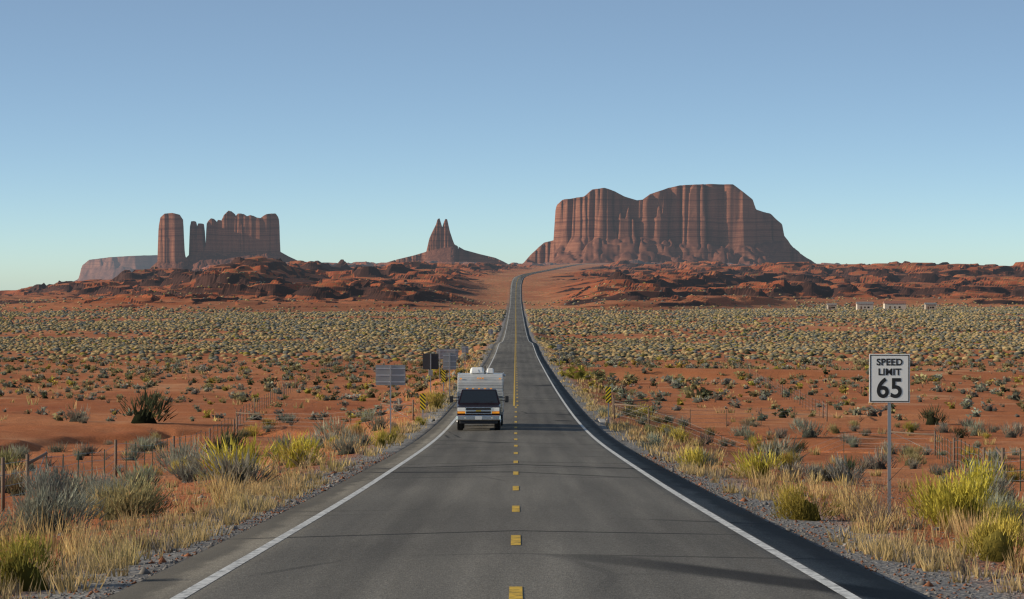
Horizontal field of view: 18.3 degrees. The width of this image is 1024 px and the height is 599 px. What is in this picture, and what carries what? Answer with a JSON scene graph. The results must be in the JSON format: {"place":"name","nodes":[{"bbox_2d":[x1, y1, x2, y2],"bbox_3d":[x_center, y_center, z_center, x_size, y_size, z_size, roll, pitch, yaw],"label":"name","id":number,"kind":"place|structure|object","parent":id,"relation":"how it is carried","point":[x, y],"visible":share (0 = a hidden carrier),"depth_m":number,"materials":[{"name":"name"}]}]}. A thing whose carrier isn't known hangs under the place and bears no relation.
{"place":"outdoors","nodes":[
{"label":"outdoors","id":0,"kind":"place"},
{"bbox_2d":[0,256,1023,598],"bbox_3d":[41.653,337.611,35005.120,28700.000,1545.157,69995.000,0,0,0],"label":"ground","id":1,"kind":"structure","parent":0,"point":[262,282],"depth_m":391.10,"materials":[{"name":"soil"}]},
{"bbox_2d":[75,255,157,280],"bbox_3d":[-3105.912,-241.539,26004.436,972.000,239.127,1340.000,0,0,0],"label":"mesa","id":2,"kind":"structure","parent":1,"relation":"on","point":[108,268],"depth_m":25622.37,"materials":[{"name":"brown stone"}]},
{"bbox_2d":[150,213,189,268],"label":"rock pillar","id":3,"kind":"structure","parent":1,"relation":"on","point":[171,250],"depth_m":16454.52,"materials":[{"name":"brown stone"}]},
{"bbox_2d":[0,342,372,510],"bbox_3d":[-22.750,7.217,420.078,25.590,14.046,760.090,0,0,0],"label":"fence","id":4,"kind":"object","parent":1,"relation":"on","point":[2,475],"visible":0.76,"depth_m":110.75,"materials":[{"name":"brown wood"}]},
{"bbox_2d":[236,400,413,426],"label":"fence","id":5,"kind":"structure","parent":4,"relation":"attached to","point":[412,405],"depth_m":188.87,"materials":[{"name":"brown wood"}]},
{"bbox_2d":[185,211,297,269],"bbox_3d":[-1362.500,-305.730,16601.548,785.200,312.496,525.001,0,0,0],"label":"butte","id":6,"kind":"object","parent":1,"relation":"on","point":[230,236],"depth_m":16518.84,"materials":[{"name":"brown stone"}]},
{"bbox_2d":[376,365,404,431],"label":"sign back","id":7,"kind":"object","parent":1,"relation":"on","point":[390,375],"visible":0.97,"depth_m":150.07,"materials":[{"name":"silver metal"}]},
{"bbox_2d":[420,393,425,420],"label":"object marker","id":8,"kind":"object","parent":1,"relation":"on","point":[422,401],"visible":0.96,"depth_m":176.51,"materials":[{"name":"yellow metal"}]},
{"bbox_2d":[423,354,438,390],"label":"road sign","id":9,"kind":"object","parent":1,"relation":"on","point":[430,361],"visible":0.98,"depth_m":232.08,"materials":[{"name":"black metal"}]},
{"bbox_2d":[442,370,445,393],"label":"object marker","id":10,"kind":"object","parent":1,"relation":"on","point":[443,376],"visible":0.96,"depth_m":238.01,"materials":[{"name":"yellow metal"}]},
{"bbox_2d":[436,349,457,380],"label":"road sign","id":11,"kind":"object","parent":1,"relation":"on","point":[440,352],"visible":0.63,"depth_m":335.09,"materials":[{"name":"silver metal"}]},
{"bbox_2d":[390,218,506,264],"bbox_3d":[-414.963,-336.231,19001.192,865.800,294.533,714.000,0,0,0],"label":"rock spire","id":12,"kind":"structure","parent":1,"relation":"on","point":[442,247],"depth_m":18973.76,"materials":[{"name":"brown stone"}]},
{"bbox_2d":[443,353,455,395],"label":"road sign","id":13,"kind":"object","parent":1,"relation":"on","point":[449,361],"visible":0.98,"depth_m":236.08,"materials":[{"name":"silver metal"}]},
{"bbox_2d":[462,346,468,352],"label":"sign back","id":14,"kind":"object","parent":1,"relation":"on","point":[465,349],"visible":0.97,"depth_m":352.09,"materials":[{"name":"silver metal"}]},
{"bbox_2d":[0,271,1023,339],"bbox_3d":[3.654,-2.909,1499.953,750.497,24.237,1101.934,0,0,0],"label":"plain scrub","id":15,"kind":"object","parent":1,"relation":"on","point":[284,325],"visible":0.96,"depth_m":1281.71,"materials":[{"name":"green plant"}]},
{"bbox_2d":[0,386,1023,495],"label":"bushes","id":16,"kind":"object","parent":1,"relation":"on","point":[184,466],"visible":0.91,"depth_m":120.41,"materials":[{"name":"green plant"}]},
{"bbox_2d":[0,451,1023,591],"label":"bushes","id":17,"kind":"object","parent":1,"relation":"on","point":[990,502],"visible":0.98,"depth_m":52.12,"materials":[{"name":"green plant"}]},
{"bbox_2d":[0,352,1023,421],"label":"bushes","id":18,"kind":"object","parent":1,"relation":"on","point":[703,393],"visible":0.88,"depth_m":344.32,"materials":[{"name":"green plant"}]},
{"bbox_2d":[0,335,1023,361],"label":"plain scrub","id":19,"kind":"object","parent":1,"relation":"on","point":[626,348],"visible":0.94,"depth_m":635.17,"materials":[{"name":"green plant"}]},
{"bbox_2d":[0,452,1023,598],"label":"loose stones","id":20,"kind":"object","parent":1,"relation":"on","point":[145,570],"visible":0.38,"depth_m":51.50,"materials":[{"name":"grey gravel"}]},
{"bbox_2d":[598,419,606,424],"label":"culvert headwall","id":21,"kind":"object","parent":1,"relation":"on","point":[602,421],"visible":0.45,"depth_m":173.50,"materials":[{"name":"grey concrete"}]},
{"bbox_2d":[606,387,610,420],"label":"object marker","id":22,"kind":"object","parent":1,"relation":"on","point":[608,395],"visible":0.96,"depth_m":176.99,"materials":[{"name":"yellow metal"}]},
{"bbox_2d":[525,184,815,263],"bbox_3d":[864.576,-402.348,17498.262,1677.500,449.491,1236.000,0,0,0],"label":"mesa","id":23,"kind":"structure","parent":1,"relation":"on","point":[727,223],"depth_m":17172.19,"materials":[{"name":"brown stone"}]},
{"bbox_2d":[612,355,827,426],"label":"fence","id":24,"kind":"object","parent":1,"relation":"on","point":[737,363],"visible":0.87,"depth_m":208.93,"materials":[{"name":"brown wood"}]},
{"bbox_2d":[614,398,1023,490],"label":"fence","id":25,"kind":"object","parent":1,"relation":"on","point":[1002,453],"visible":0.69,"depth_m":132.30,"materials":[{"name":"brown wood"}]},
{"bbox_2d":[826,303,836,309],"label":"house","id":26,"kind":"structure","parent":1,"relation":"on","point":[831,306],"depth_m":1772.85,"materials":[{"name":"beige"}]},
{"bbox_2d":[856,302,873,309],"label":"house","id":27,"kind":"structure","parent":1,"relation":"on","point":[864,305],"depth_m":1786.82,"materials":[{"name":"beige"}]},
{"bbox_2d":[869,354,909,519],"bbox_3d":[6.515,2.535,55.000,0.700,3.190,0.072,0,0,3],"label":"speed limit sign","id":28,"kind":"object","parent":1,"relation":"on","point":[889,379],"visible":0.99,"depth_m":54.96,"materials":[{"name":"silver metal"}]},
{"bbox_2d":[883,301,906,308],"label":"house","id":29,"kind":"structure","parent":1,"relation":"on","point":[894,304],"depth_m":1796.30,"materials":[{"name":"beige"}]},
{"bbox_2d":[924,303,936,309],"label":"house","id":30,"kind":"structure","parent":1,"relation":"on","point":[929,306],"depth_m":1780.28,"materials":[{"name":"beige"}]},
{"bbox_2d":[0,460,1023,598],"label":"verge grass","id":31,"kind":"structure","parent":0,"point":[229,515],"depth_m":46.71,"materials":[{"name":"yellow plant"}]},
{"bbox_2d":[0,0,1023,290],"label":"sky","id":32,"kind":"structure","parent":0,"point":[873,131],"materials":[{"name":"blue"}]},
{"bbox_2d":[105,263,926,598],"bbox_3d":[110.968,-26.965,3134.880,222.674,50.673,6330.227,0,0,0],"label":"road","id":33,"kind":"structure","parent":0,"point":[441,519],"depth_m":45.28,"materials":[{"name":"grey asphalt"}]},
{"bbox_2d":[449,366,508,429],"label":"motorhome","id":34,"kind":"object","parent":33,"relation":"on","point":[480,397],"visible":1,"depth_m":149.11,"materials":[{"name":"white metal"}]},
{"bbox_2d":[170,266,860,598],"bbox_3d":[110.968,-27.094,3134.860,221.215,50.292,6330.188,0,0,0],"label":"white road lines","id":35,"kind":"structure","parent":33,"relation":"on","point":[189,591],"depth_m":45.56,"materials":[{"name":"paint"}]},
{"bbox_2d":[509,264,577,598],"bbox_3d":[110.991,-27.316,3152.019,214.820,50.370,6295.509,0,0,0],"label":"yellow road lines","id":36,"kind":"object","parent":33,"relation":"on","point":[515,592],"visible":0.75,"depth_m":44.02,"materials":[{"name":"paint"}]},
{"bbox_2d":[435,342,620,396],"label":"verge grass","id":37,"kind":"structure","parent":0,"point":[561,381],"depth_m":382.63,"materials":[{"name":"yellow plant"}]},
{"bbox_2d":[260,389,804,472],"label":"verge grass","id":38,"kind":"structure","parent":0,"point":[582,395],"depth_m":136.47,"materials":[{"name":"yellow plant"}]}
]}

